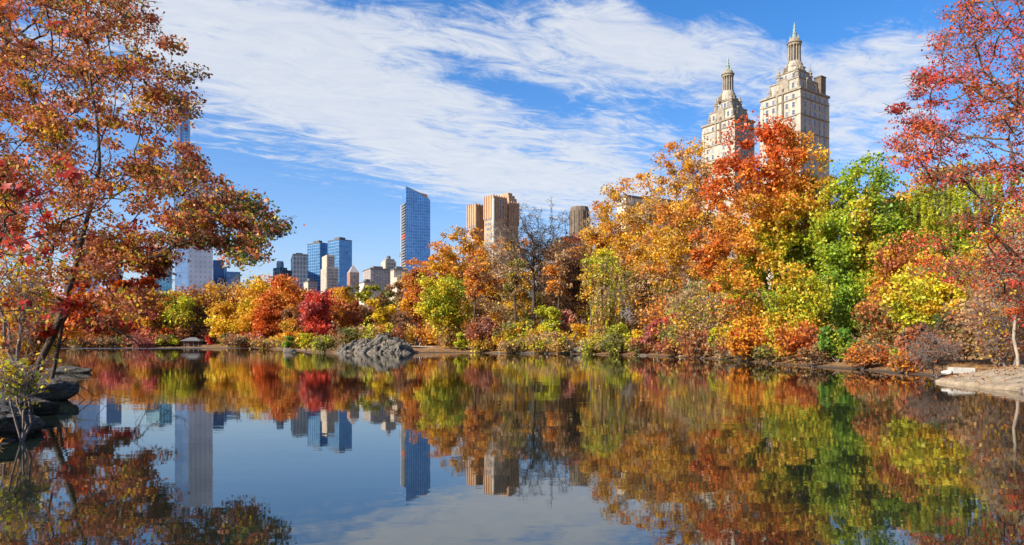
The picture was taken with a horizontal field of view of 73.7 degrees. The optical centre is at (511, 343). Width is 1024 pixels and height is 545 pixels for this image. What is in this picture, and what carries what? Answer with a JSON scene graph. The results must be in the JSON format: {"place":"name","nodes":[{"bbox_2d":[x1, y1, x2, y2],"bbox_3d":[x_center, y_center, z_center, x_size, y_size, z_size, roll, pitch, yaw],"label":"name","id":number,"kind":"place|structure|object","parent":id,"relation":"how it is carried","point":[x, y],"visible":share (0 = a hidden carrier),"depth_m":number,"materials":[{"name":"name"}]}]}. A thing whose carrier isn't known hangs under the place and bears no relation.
{"place":"outdoors","nodes":[
{"label":"outdoors","id":0,"kind":"place"},
{"bbox_2d":[0,348,1023,544],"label":"water","id":1,"kind":"structure","parent":0,"point":[248,446],"depth_m":8.65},
{"bbox_2d":[334,333,414,352],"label":"rock outcrop","id":2,"kind":"object","parent":1,"relation":"in","point":[383,343],"visible":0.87,"depth_m":105.98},
{"bbox_2d":[0,321,1023,451],"bbox_3d":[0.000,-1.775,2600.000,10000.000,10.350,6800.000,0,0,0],"label":"ground","id":3,"kind":"structure","parent":0,"point":[881,368],"depth_m":52.72,"materials":[{"name":"brown soil"}]},
{"bbox_2d":[0,401,44,436],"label":"boulder","id":4,"kind":"object","parent":3,"relation":"on","point":[7,426],"visible":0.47,"depth_m":10.30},
{"bbox_2d":[0,234,58,375],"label":"leafy shrub","id":5,"kind":"object","parent":3,"relation":"on","point":[6,319],"visible":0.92,"depth_m":17.40,"materials":[{"name":"brown plant"}]},
{"bbox_2d":[0,392,59,414],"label":"boulder","id":6,"kind":"object","parent":3,"relation":"on","point":[49,407],"visible":0.37,"depth_m":13.38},
{"bbox_2d":[0,349,65,441],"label":"shrub","id":7,"kind":"object","parent":3,"relation":"on","point":[18,383],"visible":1,"depth_m":9.79,"materials":[{"name":"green plant"}]},
{"bbox_2d":[0,377,79,400],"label":"boulder","id":8,"kind":"object","parent":3,"relation":"on","point":[59,389],"visible":0.3,"depth_m":16.65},
{"bbox_2d":[0,311,80,375],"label":"shrub","id":9,"kind":"object","parent":3,"relation":"on","point":[32,361],"visible":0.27,"depth_m":26.94,"materials":[{"name":"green plant"}]},
{"bbox_2d":[0,0,100,320],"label":"sweetgum tree","id":10,"kind":"object","parent":3,"relation":"on","point":[22,241],"visible":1,"depth_m":7.29,"materials":[{"name":"red plant"}]},
{"bbox_2d":[0,0,145,236],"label":"oak tree","id":11,"kind":"object","parent":3,"relation":"on","point":[76,47],"visible":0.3,"depth_m":26.89,"materials":[{"name":"red plant"}]},
{"bbox_2d":[0,219,184,378],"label":"oak tree","id":12,"kind":"object","parent":3,"relation":"on","point":[76,320],"visible":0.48,"depth_m":22.83,"materials":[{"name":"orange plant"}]},
{"bbox_2d":[0,0,304,377],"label":"oak tree","id":13,"kind":"object","parent":3,"relation":"on","point":[243,248],"visible":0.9,"depth_m":20.99,"materials":[{"name":"orange plant"}]},
{"bbox_2d":[129,307,175,344],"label":"tree","id":14,"kind":"object","parent":3,"relation":"on","point":[158,319],"visible":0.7,"depth_m":252.98,"materials":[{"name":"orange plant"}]},
{"bbox_2d":[139,286,207,338],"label":"tree","id":15,"kind":"object","parent":3,"relation":"on","point":[177,313],"visible":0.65,"depth_m":257.38,"materials":[{"name":"green plant"}]},
{"bbox_2d":[175,91,190,291],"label":"skyscraper","id":16,"kind":"structure","parent":3,"relation":"on","point":[181,268],"depth_m":1106.82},
{"bbox_2d":[188,182,212,291],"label":"residential tower","id":17,"kind":"structure","parent":3,"relation":"on","point":[200,267],"depth_m":947.16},
{"bbox_2d":[175,283,227,339],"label":"tree","id":18,"kind":"object","parent":3,"relation":"on","point":[203,299],"visible":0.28,"depth_m":269.78,"materials":[{"name":"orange plant"}]},
{"bbox_2d":[204,301,235,345],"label":"tree","id":19,"kind":"object","parent":3,"relation":"on","point":[225,310],"visible":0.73,"depth_m":254.18,"materials":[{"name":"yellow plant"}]},
{"bbox_2d":[198,278,245,312],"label":"tree","id":20,"kind":"object","parent":3,"relation":"on","point":[221,291],"visible":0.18,"depth_m":281.57,"materials":[{"name":"orange plant"}]},
{"bbox_2d":[223,298,259,336],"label":"tree","id":21,"kind":"object","parent":3,"relation":"on","point":[241,319],"visible":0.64,"depth_m":251.74,"materials":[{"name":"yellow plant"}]},
{"bbox_2d":[226,273,290,309],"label":"tree","id":22,"kind":"object","parent":3,"relation":"on","point":[252,290],"visible":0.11,"depth_m":274.99,"materials":[{"name":"yellow plant"}]},
{"bbox_2d":[250,286,300,337],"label":"tree","id":23,"kind":"object","parent":3,"relation":"on","point":[267,320],"visible":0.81,"depth_m":246.63,"materials":[{"name":"orange plant"}]},
{"bbox_2d":[257,274,310,324],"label":"tree","id":24,"kind":"object","parent":3,"relation":"on","point":[284,282],"visible":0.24,"depth_m":264.85,"materials":[{"name":"orange plant"}]},
{"bbox_2d":[277,316,306,345],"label":"shrub","id":25,"kind":"object","parent":3,"relation":"on","point":[286,323],"visible":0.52,"depth_m":164.59,"materials":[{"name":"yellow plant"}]},
{"bbox_2d":[280,303,314,337],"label":"tree","id":26,"kind":"object","parent":3,"relation":"on","point":[287,312],"visible":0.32,"depth_m":202.90,"materials":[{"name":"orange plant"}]},
{"bbox_2d":[291,253,307,289],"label":"office tower","id":27,"kind":"structure","parent":3,"relation":"on","point":[299,266],"depth_m":1004.09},
{"bbox_2d":[307,240,327,293],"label":"glass tower","id":28,"kind":"structure","parent":3,"relation":"on","point":[317,250],"depth_m":1157.64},
{"bbox_2d":[297,289,339,337],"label":"scarlet tree","id":29,"kind":"object","parent":3,"relation":"on","point":[315,306],"visible":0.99,"depth_m":132.93,"materials":[{"name":"red plant"}]},
{"bbox_2d":[309,333,339,352],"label":"shrub","id":30,"kind":"object","parent":3,"relation":"on","point":[326,343],"visible":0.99,"depth_m":111.50,"materials":[{"name":"green plant"}]},
{"bbox_2d":[321,255,337,298],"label":"apartment tower","id":31,"kind":"structure","parent":3,"relation":"on","point":[329,274],"depth_m":824.78,"materials":[{"name":"beige concrete"}]},
{"bbox_2d":[328,237,351,298],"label":"glass tower","id":32,"kind":"structure","parent":3,"relation":"on","point":[340,248],"depth_m":1127.59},
{"bbox_2d":[327,286,356,337],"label":"tree","id":33,"kind":"object","parent":3,"relation":"on","point":[344,293],"visible":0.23,"depth_m":193.78,"materials":[{"name":"orange plant"}]},
{"bbox_2d":[328,297,363,335],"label":"tree","id":34,"kind":"object","parent":3,"relation":"on","point":[350,314],"visible":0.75,"depth_m":139.29,"materials":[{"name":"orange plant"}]},
{"bbox_2d":[345,284,380,325],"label":"tree","id":35,"kind":"object","parent":3,"relation":"on","point":[364,295],"visible":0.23,"depth_m":204.50,"materials":[{"name":"green plant"}]},
{"bbox_2d":[362,266,390,297],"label":"apartment block","id":36,"kind":"structure","parent":3,"relation":"on","point":[379,276],"depth_m":705.45,"materials":[{"name":"concrete"}]},
{"bbox_2d":[364,298,397,326],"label":"tree","id":37,"kind":"object","parent":3,"relation":"on","point":[381,315],"visible":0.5,"depth_m":149.22,"materials":[{"name":"yellow plant"}]},
{"bbox_2d":[370,280,404,332],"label":"tree","id":38,"kind":"object","parent":3,"relation":"on","point":[385,301],"visible":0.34,"depth_m":198.88,"materials":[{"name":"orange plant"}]},
{"bbox_2d":[399,186,429,292],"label":"glass skyscraper","id":39,"kind":"structure","parent":3,"relation":"on","point":[415,223],"depth_m":906.29,"materials":[{"name":"blue glass"}]},
{"bbox_2d":[395,265,438,337],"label":"tree","id":40,"kind":"object","parent":3,"relation":"on","point":[410,299],"visible":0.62,"depth_m":148.48,"materials":[{"name":"orange plant"}]},
{"bbox_2d":[403,324,437,345],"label":"shrub","id":41,"kind":"object","parent":3,"relation":"on","point":[419,333],"visible":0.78,"depth_m":128.34,"materials":[{"name":"orange plant"}]},
{"bbox_2d":[397,240,468,304],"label":"tree","id":42,"kind":"object","parent":3,"relation":"on","point":[439,268],"visible":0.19,"depth_m":155.49,"materials":[{"name":"brown plant"}]},
{"bbox_2d":[412,272,476,349],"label":"tree","id":43,"kind":"object","parent":3,"relation":"on","point":[434,308],"visible":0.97,"depth_m":117.08,"materials":[{"name":"green plant"}]},
{"bbox_2d":[433,322,470,348],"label":"shrub","id":44,"kind":"object","parent":3,"relation":"on","point":[443,340],"visible":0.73,"depth_m":117.87,"materials":[{"name":"yellow plant"}]},
{"bbox_2d":[434,225,500,297],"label":"tree","id":45,"kind":"object","parent":3,"relation":"on","point":[468,245],"visible":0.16,"depth_m":163.71,"materials":[{"name":"brown plant"}]},
{"bbox_2d":[460,247,491,349],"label":"slender tree","id":46,"kind":"object","parent":3,"relation":"on","point":[475,283],"visible":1,"depth_m":112.20,"materials":[{"name":"orange plant"}]},
{"bbox_2d":[463,314,504,350],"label":"shrub","id":47,"kind":"object","parent":3,"relation":"on","point":[485,328],"visible":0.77,"depth_m":107.13,"materials":[{"name":"red plant"}]},
{"bbox_2d":[467,193,518,303],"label":"brick towers","id":48,"kind":"structure","parent":3,"relation":"on","point":[489,212],"depth_m":609.27,"materials":[{"name":"brown brick"}]},
{"bbox_2d":[461,241,525,307],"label":"tree","id":49,"kind":"object","parent":3,"relation":"on","point":[497,287],"visible":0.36,"depth_m":138.23,"materials":[{"name":"brown plant"}]},
{"bbox_2d":[465,295,529,327],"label":"tree","id":50,"kind":"object","parent":3,"relation":"on","point":[504,308],"visible":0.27,"depth_m":122.00,"materials":[{"name":"brown plant"}]},
{"bbox_2d":[473,223,526,290],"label":"autumn tree","id":51,"kind":"object","parent":3,"relation":"on","point":[493,234],"visible":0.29,"depth_m":149.58,"materials":[{"name":"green plant"}]},
{"bbox_2d":[491,320,522,348],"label":"shrub","id":52,"kind":"object","parent":3,"relation":"on","point":[513,328],"visible":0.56,"depth_m":104.88,"materials":[{"name":"yellow plant"}]},
{"bbox_2d":[496,258,533,321],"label":"slender tree","id":53,"kind":"object","parent":3,"relation":"on","point":[516,290],"visible":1,"depth_m":111.78,"materials":[{"name":"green plant"}]},
{"bbox_2d":[491,289,545,324],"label":"tree","id":54,"kind":"object","parent":3,"relation":"on","point":[528,304],"visible":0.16,"depth_m":129.12,"materials":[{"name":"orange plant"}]},
{"bbox_2d":[492,197,575,326],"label":"bare tree","id":55,"kind":"object","parent":3,"relation":"on","point":[537,249],"visible":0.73,"depth_m":125.36,"materials":[{"name":"brown plant"}]},
{"bbox_2d":[524,333,553,353],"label":"shrub","id":56,"kind":"object","parent":3,"relation":"on","point":[536,343],"visible":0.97,"depth_m":98.37,"materials":[{"name":"yellow plant"}]},
{"bbox_2d":[521,305,563,336],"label":"shrub","id":57,"kind":"object","parent":3,"relation":"on","point":[552,319],"visible":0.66,"depth_m":105.99,"materials":[{"name":"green plant"}]},
{"bbox_2d":[522,261,571,323],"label":"tree","id":58,"kind":"object","parent":3,"relation":"on","point":[541,294],"visible":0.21,"depth_m":147.35,"materials":[{"name":"brown plant"}]},
{"bbox_2d":[540,250,572,309],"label":"slender tree","id":59,"kind":"object","parent":3,"relation":"on","point":[557,287],"visible":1,"depth_m":110.57,"materials":[{"name":"orange plant"}]},
{"bbox_2d":[545,336,578,353],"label":"shrub","id":60,"kind":"object","parent":3,"relation":"on","point":[562,344],"visible":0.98,"depth_m":95.79,"materials":[{"name":"yellow plant"}]},
{"bbox_2d":[538,232,595,323],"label":"tree","id":61,"kind":"object","parent":3,"relation":"on","point":[573,273],"visible":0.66,"depth_m":115.23,"materials":[{"name":"brown plant"}]},
{"bbox_2d":[569,206,589,238],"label":"round tower","id":62,"kind":"structure","parent":3,"relation":"on","point":[578,213],"depth_m":414.80,"materials":[{"name":"concrete"}]},
{"bbox_2d":[576,261,604,324],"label":"slender tree","id":63,"kind":"object","parent":3,"relation":"on","point":[587,295],"visible":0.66,"depth_m":105.57,"materials":[{"name":"brown plant"}]},
{"bbox_2d":[577,200,624,298],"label":"tree","id":64,"kind":"object","parent":3,"relation":"on","point":[596,241],"visible":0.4,"depth_m":138.27,"materials":[{"name":"orange plant"}]},
{"bbox_2d":[580,246,626,348],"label":"tree","id":65,"kind":"object","parent":3,"relation":"on","point":[600,252],"visible":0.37,"depth_m":107.42,"materials":[{"name":"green plant"}]},
{"bbox_2d":[579,253,636,336],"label":"willow tree","id":66,"kind":"object","parent":3,"relation":"on","point":[612,306],"visible":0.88,"depth_m":98.16,"materials":[{"name":"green plant"}]},
{"bbox_2d":[595,328,626,354],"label":"shrub","id":67,"kind":"object","parent":3,"relation":"on","point":[610,343],"visible":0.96,"depth_m":87.80,"materials":[{"name":"green plant"}]},
{"bbox_2d":[590,171,677,326],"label":"plane tree","id":68,"kind":"object","parent":3,"relation":"on","point":[632,222],"visible":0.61,"depth_m":124.78,"materials":[{"name":"orange plant"}]},
{"bbox_2d":[619,231,661,325],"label":"slender tree","id":69,"kind":"object","parent":3,"relation":"on","point":[636,254],"visible":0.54,"depth_m":100.58,"materials":[{"name":"orange plant"}]},
{"bbox_2d":[622,261,681,347],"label":"tree","id":70,"kind":"object","parent":3,"relation":"on","point":[641,298],"visible":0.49,"depth_m":98.18,"materials":[{"name":"brown plant"}]},
{"bbox_2d":[639,318,667,353],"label":"shrub","id":71,"kind":"object","parent":3,"relation":"on","point":[648,334],"visible":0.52,"depth_m":80.64,"materials":[{"name":"red plant"}]},
{"bbox_2d":[616,195,699,290],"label":"apartment block","id":72,"kind":"structure","parent":3,"relation":"on","point":[636,198],"depth_m":350.37,"materials":[{"name":"beige brick"}]},
{"bbox_2d":[644,223,690,301],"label":"slender tree","id":73,"kind":"object","parent":3,"relation":"on","point":[669,256],"visible":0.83,"depth_m":96.64,"materials":[{"name":"orange plant"}]},
{"bbox_2d":[624,278,739,349],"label":"shrub","id":74,"kind":"object","parent":3,"relation":"on","point":[654,314],"visible":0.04,"depth_m":91.21,"materials":[{"name":"orange plant"}]},
{"bbox_2d":[637,135,747,292],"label":"plane tree","id":75,"kind":"object","parent":3,"relation":"on","point":[677,213],"visible":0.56,"depth_m":110.47,"materials":[{"name":"orange plant"}]},
{"bbox_2d":[672,325,718,357],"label":"shrub","id":76,"kind":"object","parent":3,"relation":"on","point":[691,344],"visible":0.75,"depth_m":66.65,"materials":[{"name":"brown plant"}]},
{"bbox_2d":[664,277,727,316],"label":"tree","id":77,"kind":"object","parent":3,"relation":"on","point":[699,290],"visible":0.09,"depth_m":87.28,"materials":[{"name":"brown plant"}]},
{"bbox_2d":[659,307,739,357],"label":"shrub","id":78,"kind":"object","parent":3,"relation":"on","point":[680,327],"visible":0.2,"depth_m":69.99,"materials":[{"name":"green plant"}]},
{"bbox_2d":[659,278,776,350],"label":"shrub","id":79,"kind":"object","parent":3,"relation":"on","point":[707,302],"visible":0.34,"depth_m":70.88,"materials":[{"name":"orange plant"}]},
{"bbox_2d":[702,332,735,359],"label":"shrub","id":80,"kind":"object","parent":3,"relation":"on","point":[715,347],"visible":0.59,"depth_m":60.03,"materials":[{"name":"brown plant"}]},
{"bbox_2d":[690,210,752,293],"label":"tree","id":81,"kind":"object","parent":3,"relation":"on","point":[720,261],"visible":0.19,"depth_m":94.94,"materials":[{"name":"orange plant"}]},
{"bbox_2d":[716,315,774,361],"bbox_3d":[18.604,-0.456,53.874,4.728,3.904,4.946,0,0,0],"label":"shrub","id":82,"kind":"object","parent":3,"relation":"on","point":[746,338],"visible":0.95,"depth_m":53.39,"materials":[{"name":"orange plant"}]},
{"bbox_2d":[687,110,837,351],"bbox_3d":[21.169,-9.112,58.070,13.023,20.909,11.073,0,0,0],"label":"maple tree","id":83,"kind":"object","parent":3,"relation":"on","point":[779,231],"visible":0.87,"depth_m":56.32,"materials":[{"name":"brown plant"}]},
{"bbox_2d":[700,21,837,295],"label":"twin towered building","id":84,"kind":"structure","parent":3,"relation":"on","point":[798,95],"depth_m":312.18,"materials":[{"name":"beige stone"}]},
{"bbox_2d":[752,344,785,363],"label":"shrub","id":85,"kind":"object","parent":3,"relation":"on","point":[766,354],"visible":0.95,"depth_m":48.55,"materials":[{"name":"green plant"}]},
{"bbox_2d":[754,258,840,358],"bbox_3d":[20.436,-2.512,48.778,5.688,7.420,5.590,0,0,0],"label":"tree","id":86,"kind":"object","parent":3,"relation":"on","point":[798,304],"visible":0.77,"depth_m":48.44,"materials":[{"name":"yellow plant"}]},
{"bbox_2d":[766,321,837,360],"bbox_3d":[19.341,-0.175,46.005,4.567,2.827,3.741,0,0,0],"label":"shrub","id":87,"kind":"object","parent":3,"relation":"on","point":[806,336],"visible":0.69,"depth_m":45.43,"materials":[{"name":"orange plant"}]},
{"bbox_2d":[795,346,828,366],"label":"shrub","id":88,"kind":"object","parent":3,"relation":"on","point":[806,354],"visible":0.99,"depth_m":41.98,"materials":[{"name":"brown plant"}]},
{"bbox_2d":[816,325,858,362],"bbox_3d":[20.511,0.033,43.049,2.596,2.488,2.203,0,0,0],"label":"shrub","id":89,"kind":"object","parent":3,"relation":"on","point":[842,339],"visible":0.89,"depth_m":42.86,"materials":[{"name":"green plant"}]},
{"bbox_2d":[807,150,910,346],"bbox_3d":[26.308,-6.743,52.251,7.422,15.800,6.722,0,0,0],"label":"tree","id":90,"kind":"object","parent":3,"relation":"on","point":[847,259],"visible":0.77,"depth_m":51.02,"materials":[{"name":"green plant"}]},
{"bbox_2d":[842,345,877,369],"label":"shrub","id":91,"kind":"object","parent":3,"relation":"on","point":[859,361],"visible":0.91,"depth_m":36.57,"materials":[{"name":"orange plant"}]},
{"bbox_2d":[861,338,897,366],"bbox_3d":[19.962,0.488,35.894,2.812,1.628,2.061,0,0,0],"label":"shrub","id":92,"kind":"object","parent":3,"relation":"on","point":[882,354],"visible":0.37,"depth_m":35.65,"materials":[{"name":"orange plant"}]},
{"bbox_2d":[850,294,912,349],"bbox_3d":[21.768,-0.919,39.947,3.577,4.105,3.777,0,0,29],"label":"shrub","id":93,"kind":"object","parent":3,"relation":"on","point":[877,323],"visible":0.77,"depth_m":39.56,"materials":[{"name":"orange plant"}]},
{"bbox_2d":[861,228,936,344],"bbox_3d":[24.828,-3.197,44.083,4.905,8.446,4.353,0,0,0],"label":"tree","id":94,"kind":"object","parent":3,"relation":"on","point":[895,261],"visible":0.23,"depth_m":43.61,"materials":[{"name":"orange plant"}]},
{"bbox_2d":[886,349,925,373],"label":"shrub","id":95,"kind":"object","parent":3,"relation":"on","point":[902,363],"visible":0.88,"depth_m":31.85,"materials":[{"name":"orange plant"}]},
{"bbox_2d":[889,319,963,365],"bbox_3d":[19.853,-0.037,32.937,2.720,2.487,3.320,0,0,-30],"label":"shrub","id":96,"kind":"object","parent":3,"relation":"on","point":[919,328],"visible":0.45,"depth_m":32.76,"materials":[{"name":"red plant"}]},
{"bbox_2d":[867,247,986,349],"bbox_3d":[23.122,-2.112,36.891,7.180,6.299,5.264,0,0,0],"label":"tree","id":97,"kind":"object","parent":3,"relation":"on","point":[932,300],"visible":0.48,"depth_m":36.25,"materials":[{"name":"yellow plant"}]},
{"bbox_2d":[884,165,977,317],"bbox_3d":[34.270,-6.945,56.874,7.896,15.746,6.918,0,0,0],"label":"tree","id":98,"kind":"object","parent":3,"relation":"on","point":[920,192],"visible":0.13,"depth_m":56.06,"materials":[{"name":"green plant"}]},
{"bbox_2d":[901,332,968,377],"bbox_3d":[17.062,0.410,27.670,2.444,2.067,2.245,0,0,0],"label":"leafless thicket","id":99,"kind":"object","parent":3,"relation":"on","point":[926,354],"visible":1,"depth_m":27.34,"materials":[{"name":"brown plant"}]},
{"bbox_2d":[877,0,1023,331],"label":"red leaved tree","id":100,"kind":"object","parent":3,"relation":"on","point":[927,79],"visible":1,"depth_m":14.72,"materials":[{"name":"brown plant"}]},
{"bbox_2d":[924,306,985,361],"bbox_3d":[22.476,-0.387,34.175,3.398,3.060,3.320,0,0,0],"label":"shrub","id":101,"kind":"object","parent":3,"relation":"on","point":[941,322],"visible":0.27,"depth_m":33.81,"materials":[{"name":"red plant"}]},
{"bbox_2d":[899,159,1023,287],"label":"willow tree","id":102,"kind":"object","parent":3,"relation":"on","point":[947,202],"visible":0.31,"depth_m":48.89,"materials":[{"name":"green plant"}]},
{"bbox_2d":[935,366,1023,391],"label":"sandy rock","id":103,"kind":"object","parent":3,"relation":"on","point":[1015,383],"visible":0.86,"depth_m":22.62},
{"bbox_2d":[943,284,1023,365],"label":"shrub","id":104,"kind":"object","parent":3,"relation":"on","point":[966,330],"visible":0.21,"depth_m":31.22,"materials":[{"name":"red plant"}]},
{"bbox_2d":[949,270,1023,366],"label":"leafless thicket","id":105,"kind":"object","parent":3,"relation":"on","point":[1002,325],"visible":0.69,"depth_m":26.91,"materials":[{"name":"brown plant"}]},
{"bbox_2d":[958,199,1023,355],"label":"tree","id":106,"kind":"object","parent":3,"relation":"on","point":[1018,212],"visible":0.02,"depth_m":42.02,"materials":[{"name":"red plant"}]},
{"bbox_2d":[974,232,1023,366],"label":"pale trunk tree","id":107,"kind":"object","parent":3,"relation":"on","point":[1015,291],"visible":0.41,"depth_m":24.43,"materials":[{"name":"red plant"}]},
{"bbox_2d":[0,348,1023,441],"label":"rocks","id":108,"kind":"object","parent":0,"point":[2,438],"depth_m":25.32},
{"bbox_2d":[0,0,1023,305],"label":"sky","id":109,"kind":"structure","parent":0,"point":[328,109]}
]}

